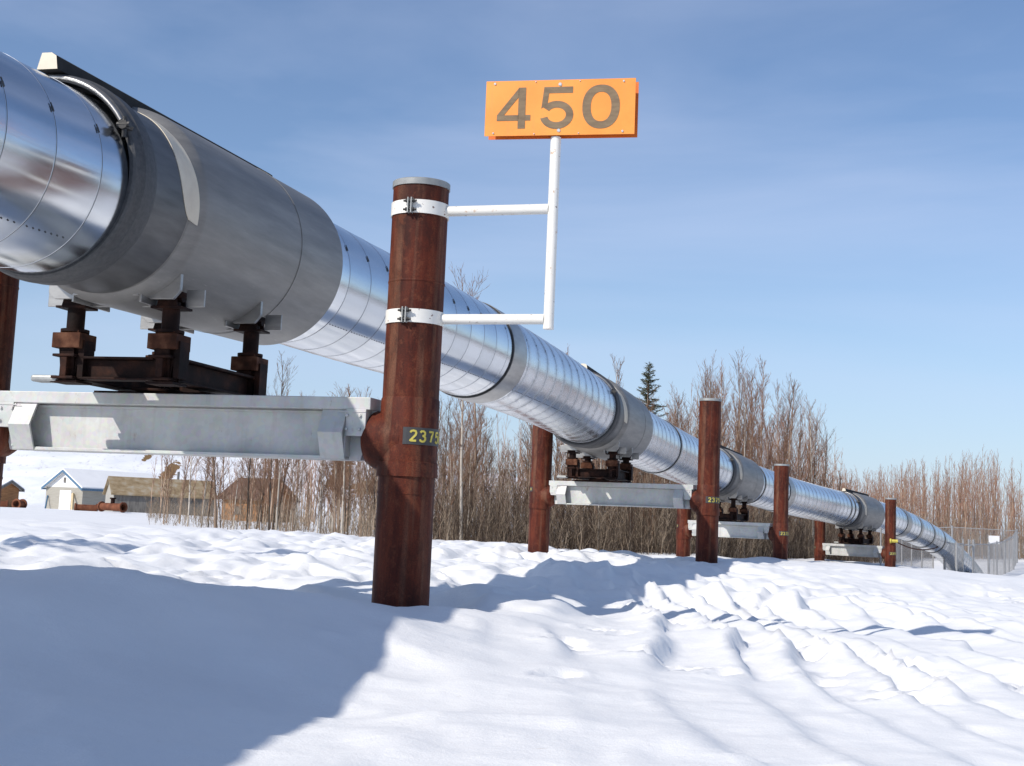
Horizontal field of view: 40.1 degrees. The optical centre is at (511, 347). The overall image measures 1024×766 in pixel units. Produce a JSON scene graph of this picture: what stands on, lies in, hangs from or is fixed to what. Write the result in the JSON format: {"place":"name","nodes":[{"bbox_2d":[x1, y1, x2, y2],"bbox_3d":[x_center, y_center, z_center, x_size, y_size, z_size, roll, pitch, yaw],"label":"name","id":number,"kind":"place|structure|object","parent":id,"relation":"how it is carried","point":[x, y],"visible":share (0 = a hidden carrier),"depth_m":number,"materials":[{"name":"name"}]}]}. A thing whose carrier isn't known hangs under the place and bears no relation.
{"place":"outdoors","nodes":[
{"label":"outdoors","id":0,"kind":"place"},
{"bbox_2d":[3,450,633,522],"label":"hill","id":1,"kind":"structure","parent":0,"point":[31,473],"depth_m":318.10,"materials":[{"name":"white snow"}]},
{"bbox_2d":[0,505,1023,765],"bbox_3d":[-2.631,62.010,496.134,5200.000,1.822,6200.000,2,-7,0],"label":"snow ground","id":2,"kind":"structure","parent":0,"point":[134,639],"depth_m":7.54,"materials":[{"name":"white snow"}]},
{"bbox_2d":[0,271,18,500],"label":"support post","id":3,"kind":"object","parent":2,"relation":"on","point":[9,288],"visible":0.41,"depth_m":12.38,"materials":[{"name":"metal"}]},
{"bbox_2d":[1,479,24,506],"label":"wooden hut","id":4,"kind":"object","parent":2,"relation":"on","point":[11,489],"visible":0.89,"depth_m":139.21,"materials":[{"name":"brown wood"}]},
{"bbox_2d":[11,499,26,507],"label":"iron pipe fitting","id":5,"kind":"object","parent":2,"relation":"on","point":[18,503],"visible":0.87,"depth_m":122.88,"materials":[{"name":"brown metal"}]},
{"bbox_2d":[74,503,97,510],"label":"iron pipe fitting","id":6,"kind":"object","parent":2,"relation":"on","point":[81,507],"visible":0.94,"depth_m":107.95,"materials":[{"name":"brown metal"}]},
{"bbox_2d":[41,468,179,510],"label":"garage","id":7,"kind":"structure","parent":2,"relation":"on","point":[85,486],"depth_m":149.10,"materials":[{"name":"beige"}]},
{"bbox_2d":[59,490,71,509],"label":"door","id":8,"kind":"structure","parent":7,"relation":"in","point":[65,495],"depth_m":148.59,"materials":[{"name":"white paint"}]},
{"bbox_2d":[97,497,127,512],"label":"iron pipe fitting","id":9,"kind":"object","parent":2,"relation":"on","point":[122,507],"visible":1,"depth_m":106.90,"materials":[{"name":"metal"}]},
{"bbox_2d":[102,476,216,516],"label":"shed","id":10,"kind":"structure","parent":2,"relation":"on","point":[130,492],"depth_m":121.11,"materials":[{"name":"wood"}]},
{"bbox_2d":[152,455,178,523],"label":"birch tree","id":11,"kind":"object","parent":2,"relation":"on","point":[168,492],"visible":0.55,"depth_m":79.01,"materials":[{"name":"beige plant"}]},
{"bbox_2d":[179,456,204,520],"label":"birch tree","id":12,"kind":"object","parent":2,"relation":"on","point":[184,486],"visible":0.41,"depth_m":82.50,"materials":[{"name":"beige plant"}]},
{"bbox_2d":[183,456,203,525],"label":"birch tree","id":13,"kind":"object","parent":2,"relation":"on","point":[190,480],"visible":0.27,"depth_m":74.43,"materials":[{"name":"brown plant"}]},
{"bbox_2d":[198,457,211,525],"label":"birch tree","id":14,"kind":"object","parent":2,"relation":"on","point":[205,491],"visible":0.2,"depth_m":77.51,"materials":[{"name":"brown plant"}]},
{"bbox_2d":[204,457,224,527],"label":"birch tree","id":15,"kind":"object","parent":2,"relation":"on","point":[211,490],"visible":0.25,"depth_m":68.70,"materials":[{"name":"brown plant"}]},
{"bbox_2d":[195,456,237,527],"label":"birch tree","id":16,"kind":"object","parent":2,"relation":"on","point":[215,495],"visible":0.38,"depth_m":59.73,"materials":[{"name":"beige plant"}]},
{"bbox_2d":[209,457,229,527],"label":"birch tree","id":17,"kind":"object","parent":2,"relation":"on","point":[217,470],"visible":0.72,"depth_m":74.52,"materials":[{"name":"brown plant"}]},
{"bbox_2d":[216,457,235,522],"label":"birch tree","id":18,"kind":"object","parent":2,"relation":"on","point":[223,504],"visible":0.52,"depth_m":77.78,"materials":[{"name":"beige plant"}]},
{"bbox_2d":[225,460,244,529],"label":"birch tree","id":19,"kind":"object","parent":2,"relation":"on","point":[236,494],"visible":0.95,"depth_m":63.72,"materials":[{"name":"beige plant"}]},
{"bbox_2d":[238,458,254,529],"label":"birch tree","id":20,"kind":"object","parent":2,"relation":"on","point":[248,487],"visible":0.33,"depth_m":67.81,"materials":[{"name":"brown plant"}]},
{"bbox_2d":[217,478,297,522],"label":"log cabin","id":21,"kind":"object","parent":2,"relation":"on","point":[238,501],"visible":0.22,"depth_m":102.56,"materials":[{"name":"brown wood"}]},
{"bbox_2d":[248,458,268,528],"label":"birch tree","id":22,"kind":"object","parent":2,"relation":"on","point":[253,482],"visible":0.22,"depth_m":71.26,"materials":[{"name":"beige plant"}]},
{"bbox_2d":[144,481,373,536],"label":"undergrowth","id":23,"kind":"object","parent":2,"relation":"on","point":[297,524],"visible":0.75,"depth_m":68.04,"materials":[{"name":"brown plant"}]},
{"bbox_2d":[249,458,279,528],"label":"birch tree","id":24,"kind":"object","parent":2,"relation":"on","point":[264,486],"visible":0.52,"depth_m":60.12,"materials":[{"name":"brown plant"}]},
{"bbox_2d":[258,458,274,529],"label":"birch tree","id":25,"kind":"object","parent":2,"relation":"on","point":[269,489],"visible":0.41,"depth_m":58.24,"materials":[{"name":"brown plant"}]},
{"bbox_2d":[262,388,288,525],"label":"birch tree","id":26,"kind":"object","parent":2,"relation":"on","point":[273,492],"visible":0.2,"depth_m":59.19,"materials":[{"name":"beige plant"}]},
{"bbox_2d":[267,459,284,529],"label":"birch tree","id":27,"kind":"object","parent":2,"relation":"on","point":[277,480],"visible":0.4,"depth_m":55.83,"materials":[{"name":"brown plant"}]},
{"bbox_2d":[268,459,290,529],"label":"birch tree","id":28,"kind":"object","parent":2,"relation":"on","point":[280,499],"visible":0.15,"depth_m":60.88,"materials":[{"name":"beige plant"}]},
{"bbox_2d":[267,351,298,529],"bbox_3d":[-10.287,4.364,61.910,1.348,8.530,1.772,-1,-8,27],"label":"birch tree","id":29,"kind":"object","parent":2,"relation":"on","point":[282,381],"visible":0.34,"depth_m":62.17,"materials":[{"name":"brown plant"}]},
{"bbox_2d":[274,459,305,530],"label":"birch tree","id":30,"kind":"object","parent":2,"relation":"on","point":[292,472],"visible":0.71,"depth_m":58.02,"materials":[{"name":"beige plant"}]},
{"bbox_2d":[280,459,306,531],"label":"birch tree","id":31,"kind":"object","parent":2,"relation":"on","point":[290,489],"visible":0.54,"depth_m":58.73,"materials":[{"name":"beige plant"}]},
{"bbox_2d":[295,460,311,526],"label":"birch tree","id":32,"kind":"object","parent":2,"relation":"on","point":[301,489],"visible":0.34,"depth_m":81.11,"materials":[{"name":"brown plant"}]},
{"bbox_2d":[311,460,327,532],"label":"birch tree","id":33,"kind":"object","parent":2,"relation":"on","point":[320,479],"visible":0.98,"depth_m":55.65,"materials":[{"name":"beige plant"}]},
{"bbox_2d":[315,460,332,532],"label":"birch tree","id":34,"kind":"object","parent":2,"relation":"on","point":[324,464],"visible":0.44,"depth_m":59.91,"materials":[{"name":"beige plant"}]},
{"bbox_2d":[318,460,333,532],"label":"birch tree","id":35,"kind":"object","parent":2,"relation":"on","point":[325,493],"visible":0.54,"depth_m":61.72,"materials":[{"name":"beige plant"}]},
{"bbox_2d":[323,461,343,532],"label":"birch tree","id":36,"kind":"object","parent":2,"relation":"on","point":[331,495],"visible":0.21,"depth_m":58.18,"materials":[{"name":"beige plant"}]},
{"bbox_2d":[323,461,345,531],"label":"birch tree","id":37,"kind":"object","parent":2,"relation":"on","point":[333,490],"visible":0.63,"depth_m":53.68,"materials":[{"name":"beige plant"}]},
{"bbox_2d":[329,384,354,532],"bbox_3d":[-6.857,4.737,57.198,1.745,6.626,1.474,6,-8,-27],"label":"birch tree","id":38,"kind":"object","parent":2,"relation":"on","point":[341,476],"visible":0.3,"depth_m":57.35,"materials":[{"name":"beige plant"}]},
{"bbox_2d":[329,384,358,533],"bbox_3d":[-6.444,4.413,53.811,1.550,6.207,1.536,1,-7,14],"label":"birch tree","id":39,"kind":"object","parent":2,"relation":"on","point":[343,492],"visible":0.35,"depth_m":53.70,"materials":[{"name":"brown plant"}]},
{"bbox_2d":[342,461,358,534],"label":"birch tree","id":40,"kind":"object","parent":2,"relation":"on","point":[348,504],"visible":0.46,"depth_m":62.99,"materials":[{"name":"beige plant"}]},
{"bbox_2d":[355,461,370,536],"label":"birch tree","id":41,"kind":"object","parent":2,"relation":"on","point":[360,467],"visible":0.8,"depth_m":56.27,"materials":[{"name":"beige plant"}]},
{"bbox_2d":[368,471,377,536],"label":"birch tree","id":42,"kind":"object","parent":2,"relation":"on","point":[373,496],"visible":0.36,"depth_m":54.86,"materials":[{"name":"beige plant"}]},
{"bbox_2d":[360,177,450,606],"bbox_3d":[-0.890,0.783,11.299,0.608,4.320,0.491,1,-7,15],"label":"support post","id":43,"kind":"object","parent":2,"relation":"on","point":[399,440],"visible":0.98,"depth_m":11.14,"materials":[{"name":"metal"}]},
{"bbox_2d":[0,391,380,460],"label":"crossbeam","id":44,"kind":"object","parent":43,"relation":"attached to","point":[285,427],"visible":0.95,"depth_m":11.72,"materials":[{"name":"metal"}]},
{"bbox_2d":[0,51,983,573],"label":"pipeline","id":45,"kind":"object","parent":44,"relation":"on","point":[168,231],"visible":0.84,"depth_m":11.95,"materials":[{"name":"metal"}]},
{"bbox_2d":[385,78,638,329],"bbox_3d":[-0.047,-1.157,11.228,2.004,2.018,0.521,0,-7,21],"label":"mile marker sign","id":46,"kind":"object","parent":43,"relation":"attached to","point":[555,111],"visible":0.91,"depth_m":11.22,"materials":[{"name":"metal"}]},
{"bbox_2d":[434,444,457,539],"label":"birch tree","id":47,"kind":"object","parent":2,"relation":"on","point":[443,475],"visible":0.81,"depth_m":52.46,"materials":[{"name":"beige plant"}]},
{"bbox_2d":[437,398,458,509],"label":"birch tree","id":48,"kind":"object","parent":2,"relation":"on","point":[444,432],"visible":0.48,"depth_m":67.71,"materials":[{"name":"brown plant"}]},
{"bbox_2d":[438,415,459,522],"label":"birch tree","id":49,"kind":"object","parent":2,"relation":"on","point":[450,431],"visible":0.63,"depth_m":56.29,"materials":[{"name":"beige plant"}]},
{"bbox_2d":[440,453,459,539],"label":"birch tree","id":50,"kind":"object","parent":2,"relation":"on","point":[451,465],"visible":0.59,"depth_m":53.71,"materials":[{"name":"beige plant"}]},
{"bbox_2d":[444,422,464,532],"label":"birch tree","id":51,"kind":"object","parent":2,"relation":"on","point":[454,442],"visible":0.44,"depth_m":57.37,"materials":[{"name":"brown plant"}]},
{"bbox_2d":[452,403,480,515],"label":"birch tree","id":52,"kind":"object","parent":2,"relation":"on","point":[459,433],"visible":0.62,"depth_m":54.40,"materials":[{"name":"beige plant"}]},
{"bbox_2d":[442,262,493,539],"bbox_3d":[-1.718,2.136,52.061,2.161,10.961,2.301,5,-8,-21],"label":"birch tree","id":53,"kind":"object","parent":2,"relation":"on","point":[461,454],"visible":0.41,"depth_m":51.71,"materials":[{"name":"brown plant"}]},
{"bbox_2d":[464,453,481,521],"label":"birch tree","id":54,"kind":"object","parent":2,"relation":"on","point":[469,476],"visible":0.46,"depth_m":55.43,"materials":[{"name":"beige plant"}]},
{"bbox_2d":[465,405,487,500],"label":"birch tree","id":55,"kind":"object","parent":2,"relation":"on","point":[478,435],"visible":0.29,"depth_m":66.51,"materials":[{"name":"brown plant"}]},
{"bbox_2d":[467,276,489,510],"bbox_3d":[-1.696,2.938,60.000,1.769,12.100,1.133,2,-7,7],"label":"birch tree","id":56,"kind":"object","parent":2,"relation":"on","point":[474,408],"visible":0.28,"depth_m":59.88,"materials":[{"name":"beige plant"}]},
{"bbox_2d":[463,414,494,514],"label":"birch tree","id":57,"kind":"object","parent":2,"relation":"on","point":[477,443],"visible":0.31,"depth_m":62.06,"materials":[{"name":"brown plant"}]},
{"bbox_2d":[470,449,494,540],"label":"birch tree","id":58,"kind":"object","parent":2,"relation":"on","point":[486,467],"visible":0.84,"depth_m":52.41,"materials":[{"name":"beige plant"}]},
{"bbox_2d":[478,415,497,500],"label":"birch tree","id":59,"kind":"object","parent":2,"relation":"on","point":[486,430],"visible":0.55,"depth_m":62.14,"materials":[{"name":"brown plant"}]},
{"bbox_2d":[493,468,511,541],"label":"birch tree","id":60,"kind":"object","parent":2,"relation":"on","point":[507,477],"visible":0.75,"depth_m":52.98,"materials":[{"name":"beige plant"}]},
{"bbox_2d":[505,444,523,516],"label":"birch tree","id":61,"kind":"object","parent":2,"relation":"on","point":[515,470],"visible":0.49,"depth_m":61.83,"materials":[{"name":"brown plant"}]},
{"bbox_2d":[505,462,527,538],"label":"birch tree","id":62,"kind":"object","parent":2,"relation":"on","point":[513,496],"visible":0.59,"depth_m":53.30,"materials":[{"name":"beige plant"}]},
{"bbox_2d":[515,424,531,518],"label":"birch tree","id":63,"kind":"object","parent":2,"relation":"on","point":[525,461],"visible":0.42,"depth_m":58.13,"materials":[{"name":"beige plant"}]},
{"bbox_2d":[517,420,532,543],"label":"birch tree","id":64,"kind":"object","parent":2,"relation":"on","point":[530,452],"visible":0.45,"depth_m":54.75,"materials":[{"name":"beige plant"}]},
{"bbox_2d":[528,425,554,552],"bbox_3d":[0.673,3.311,30.755,0.608,3.929,0.490,-1,-8,25],"label":"support post","id":65,"kind":"object","parent":2,"relation":"on","point":[541,501],"visible":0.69,"depth_m":30.60,"materials":[{"name":"metal"}]},
{"bbox_2d":[150,370,1023,560],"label":"forest","id":66,"kind":"object","parent":2,"relation":"on","point":[963,499],"visible":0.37,"depth_m":108.78,"materials":[{"name":"beige plant"}]},
{"bbox_2d":[604,354,623,468],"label":"birch tree","id":67,"kind":"object","parent":2,"relation":"on","point":[617,372],"visible":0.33,"depth_m":70.82,"materials":[{"name":"brown plant"}]},
{"bbox_2d":[634,362,668,518],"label":"spruce tree","id":68,"kind":"object","parent":2,"relation":"on","point":[648,378],"visible":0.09,"depth_m":76.25,"materials":[{"name":"green plant"}]},
{"bbox_2d":[334,416,1023,562],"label":"undergrowth","id":69,"kind":"object","parent":2,"relation":"on","point":[370,528],"visible":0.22,"depth_m":54.76,"materials":[{"name":"brown plant"}]},
{"bbox_2d":[665,384,692,513],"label":"birch tree","id":70,"kind":"object","parent":2,"relation":"on","point":[677,411],"visible":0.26,"depth_m":66.76,"materials":[{"name":"brown plant"}]},
{"bbox_2d":[676,483,692,556],"bbox_3d":[5.663,5.808,45.825,0.608,3.590,0.491,-4,-9,41],"label":"support post","id":71,"kind":"object","parent":2,"relation":"on","point":[683,534],"visible":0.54,"depth_m":45.63,"materials":[{"name":"metal"}]},
{"bbox_2d":[679,351,725,434],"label":"birch tree","id":72,"kind":"object","parent":2,"relation":"on","point":[709,375],"visible":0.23,"depth_m":66.45,"materials":[{"name":"beige plant"}]},
{"bbox_2d":[689,398,721,562],"bbox_3d":[4.039,3.107,29.286,0.608,4.100,0.490,-1,-8,25],"label":"support post","id":73,"kind":"object","parent":2,"relation":"on","point":[704,501],"visible":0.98,"depth_m":29.12,"materials":[{"name":"metal"}]},
{"bbox_2d":[549,480,696,508],"bbox_3d":[2.359,3.150,30.027,3.271,0.500,0.529,-1,-8,24],"label":"crossbeam","id":74,"kind":"object","parent":73,"relation":"attached to","point":[650,495],"visible":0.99,"depth_m":29.92,"materials":[{"name":"metal"}]},
{"bbox_2d":[687,372,723,436],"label":"birch tree","id":75,"kind":"object","parent":2,"relation":"on","point":[702,397],"visible":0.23,"depth_m":55.98,"materials":[{"name":"beige plant"}]},
{"bbox_2d":[712,358,735,504],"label":"birch tree","id":76,"kind":"object","parent":2,"relation":"on","point":[720,397],"visible":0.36,"depth_m":73.45,"materials":[{"name":"beige plant"}]},
{"bbox_2d":[726,385,747,553],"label":"birch tree","id":77,"kind":"object","parent":2,"relation":"on","point":[733,397],"visible":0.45,"depth_m":62.12,"materials":[{"name":"beige plant"}]},
{"bbox_2d":[724,398,750,541],"bbox_3d":[9.666,5.838,61.572,1.660,7.497,1.590,-2,-8,31],"label":"birch tree","id":78,"kind":"object","parent":2,"relation":"on","point":[737,435],"visible":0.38,"depth_m":61.65,"materials":[{"name":"beige plant"}]},
{"bbox_2d":[723,347,767,506],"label":"birch tree","id":79,"kind":"object","parent":2,"relation":"on","point":[738,367],"visible":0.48,"depth_m":67.72,"materials":[{"name":"beige plant"}]},
{"bbox_2d":[728,365,764,557],"bbox_3d":[10.199,5.149,60.978,1.608,8.951,1.541,3,-7,-5],"label":"birch tree","id":80,"kind":"object","parent":2,"relation":"on","point":[745,414],"visible":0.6,"depth_m":61.02,"materials":[{"name":"brown plant"}]},
{"bbox_2d":[732,383,760,556],"bbox_3d":[10.308,5.557,61.836,1.476,8.237,1.474,-3,-9,37],"label":"birch tree","id":81,"kind":"object","parent":2,"relation":"on","point":[750,427],"visible":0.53,"depth_m":61.92,"materials":[{"name":"beige plant"}]},
{"bbox_2d":[740,371,763,520],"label":"birch tree","id":82,"kind":"object","parent":2,"relation":"on","point":[752,415],"visible":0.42,"depth_m":65.79,"materials":[{"name":"beige plant"}]},
{"bbox_2d":[734,364,770,460],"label":"birch tree","id":83,"kind":"object","parent":2,"relation":"on","point":[753,405],"visible":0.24,"depth_m":72.23,"materials":[{"name":"beige plant"}]},
{"bbox_2d":[752,358,772,522],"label":"birch tree","id":84,"kind":"object","parent":2,"relation":"on","point":[762,412],"visible":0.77,"depth_m":67.84,"materials":[{"name":"beige plant"}]},
{"bbox_2d":[760,413,773,522],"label":"birch tree","id":85,"kind":"object","parent":2,"relation":"on","point":[767,448],"visible":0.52,"depth_m":70.39,"materials":[{"name":"beige plant"}]},
{"bbox_2d":[768,379,786,463],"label":"birch tree","id":86,"kind":"object","parent":2,"relation":"on","point":[778,426],"visible":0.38,"depth_m":79.44,"materials":[{"name":"beige plant"}]},
{"bbox_2d":[768,464,789,559],"bbox_3d":[8.311,5.482,43.639,0.608,3.713,0.491,-4,-9,41],"label":"support post","id":87,"kind":"object","parent":2,"relation":"on","point":[778,532],"visible":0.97,"depth_m":43.47,"materials":[{"name":"metal"}]},
{"bbox_2d":[688,520,772,538],"bbox_3d":[6.980,5.806,44.712,3.042,0.500,0.529,-3,-9,40],"label":"crossbeam","id":88,"kind":"object","parent":87,"relation":"attached to","point":[751,530],"visible":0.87,"depth_m":44.37,"materials":[{"name":"metal"}]},
{"bbox_2d":[773,372,801,470],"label":"birch tree","id":89,"kind":"object","parent":2,"relation":"on","point":[788,425],"visible":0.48,"depth_m":72.64,"materials":[{"name":"brown plant"}]},
{"bbox_2d":[776,408,799,476],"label":"birch tree","id":90,"kind":"object","parent":2,"relation":"on","point":[784,441],"visible":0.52,"depth_m":69.73,"materials":[{"name":"beige plant"}]},
{"bbox_2d":[779,385,802,473],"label":"birch tree","id":91,"kind":"object","parent":2,"relation":"on","point":[791,442],"visible":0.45,"depth_m":76.88,"materials":[{"name":"beige plant"}]},
{"bbox_2d":[777,386,814,477],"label":"birch tree","id":92,"kind":"object","parent":2,"relation":"on","point":[789,437],"visible":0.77,"depth_m":68.75,"materials":[{"name":"beige plant"}]},
{"bbox_2d":[791,410,811,533],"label":"birch tree","id":93,"kind":"object","parent":2,"relation":"on","point":[801,449],"visible":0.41,"depth_m":80.69,"materials":[{"name":"beige plant"}]},
{"bbox_2d":[790,430,817,557],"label":"birch tree","id":94,"kind":"object","parent":2,"relation":"on","point":[803,453],"visible":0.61,"depth_m":71.26,"materials":[{"name":"beige plant"}]},
{"bbox_2d":[789,419,823,531],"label":"birch tree","id":95,"kind":"object","parent":2,"relation":"on","point":[808,454],"visible":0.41,"depth_m":76.44,"materials":[{"name":"brown plant"}]},
{"bbox_2d":[802,395,828,556],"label":"birch tree","id":96,"kind":"object","parent":2,"relation":"on","point":[815,455],"visible":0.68,"depth_m":72.41,"materials":[{"name":"brown plant"}]},
{"bbox_2d":[814,520,825,560],"bbox_3d":[13.743,8.463,62.362,0.490,3.445,0.607,9,-9,-42],"label":"support post","id":97,"kind":"object","parent":2,"relation":"on","point":[819,553],"visible":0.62,"depth_m":62.21,"materials":[{"name":"metal"}]},
{"bbox_2d":[805,412,838,526],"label":"birch tree","id":98,"kind":"object","parent":2,"relation":"on","point":[820,448],"visible":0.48,"depth_m":75.35,"materials":[{"name":"brown plant"}]},
{"bbox_2d":[816,420,835,526],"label":"birch tree","id":99,"kind":"object","parent":2,"relation":"on","point":[825,453],"visible":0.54,"depth_m":76.66,"materials":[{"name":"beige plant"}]},
{"bbox_2d":[881,498,895,566],"bbox_3d":[16.076,8.240,59.769,0.490,3.637,0.607,9,-9,-42],"label":"support post","id":100,"kind":"object","parent":2,"relation":"on","point":[888,554],"visible":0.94,"depth_m":59.60,"materials":[{"name":"metal"}]},
{"bbox_2d":[822,543,884,557],"bbox_3d":[14.889,8.825,61.007,0.529,0.500,3.092,9,-9,-41],"label":"crossbeam","id":101,"kind":"object","parent":100,"relation":"attached to","point":[853,550],"visible":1,"depth_m":60.93,"materials":[{"name":"metal"}]},
{"bbox_2d":[896,526,1017,574],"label":"chain link fence","id":102,"kind":"object","parent":2,"relation":"on","point":[1006,566],"visible":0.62,"depth_m":84.25,"materials":[{"name":"grey metal"}]},
{"bbox_2d":[962,539,973,572],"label":"fence gate","id":103,"kind":"structure","parent":102,"relation":"attached to","point":[969,555],"depth_m":75.20,"materials":[{"name":"grey metal"}]},
{"bbox_2d":[0,0,1023,538],"label":"sky","id":104,"kind":"structure","parent":0,"point":[831,192],"materials":[{"name":"blue"}]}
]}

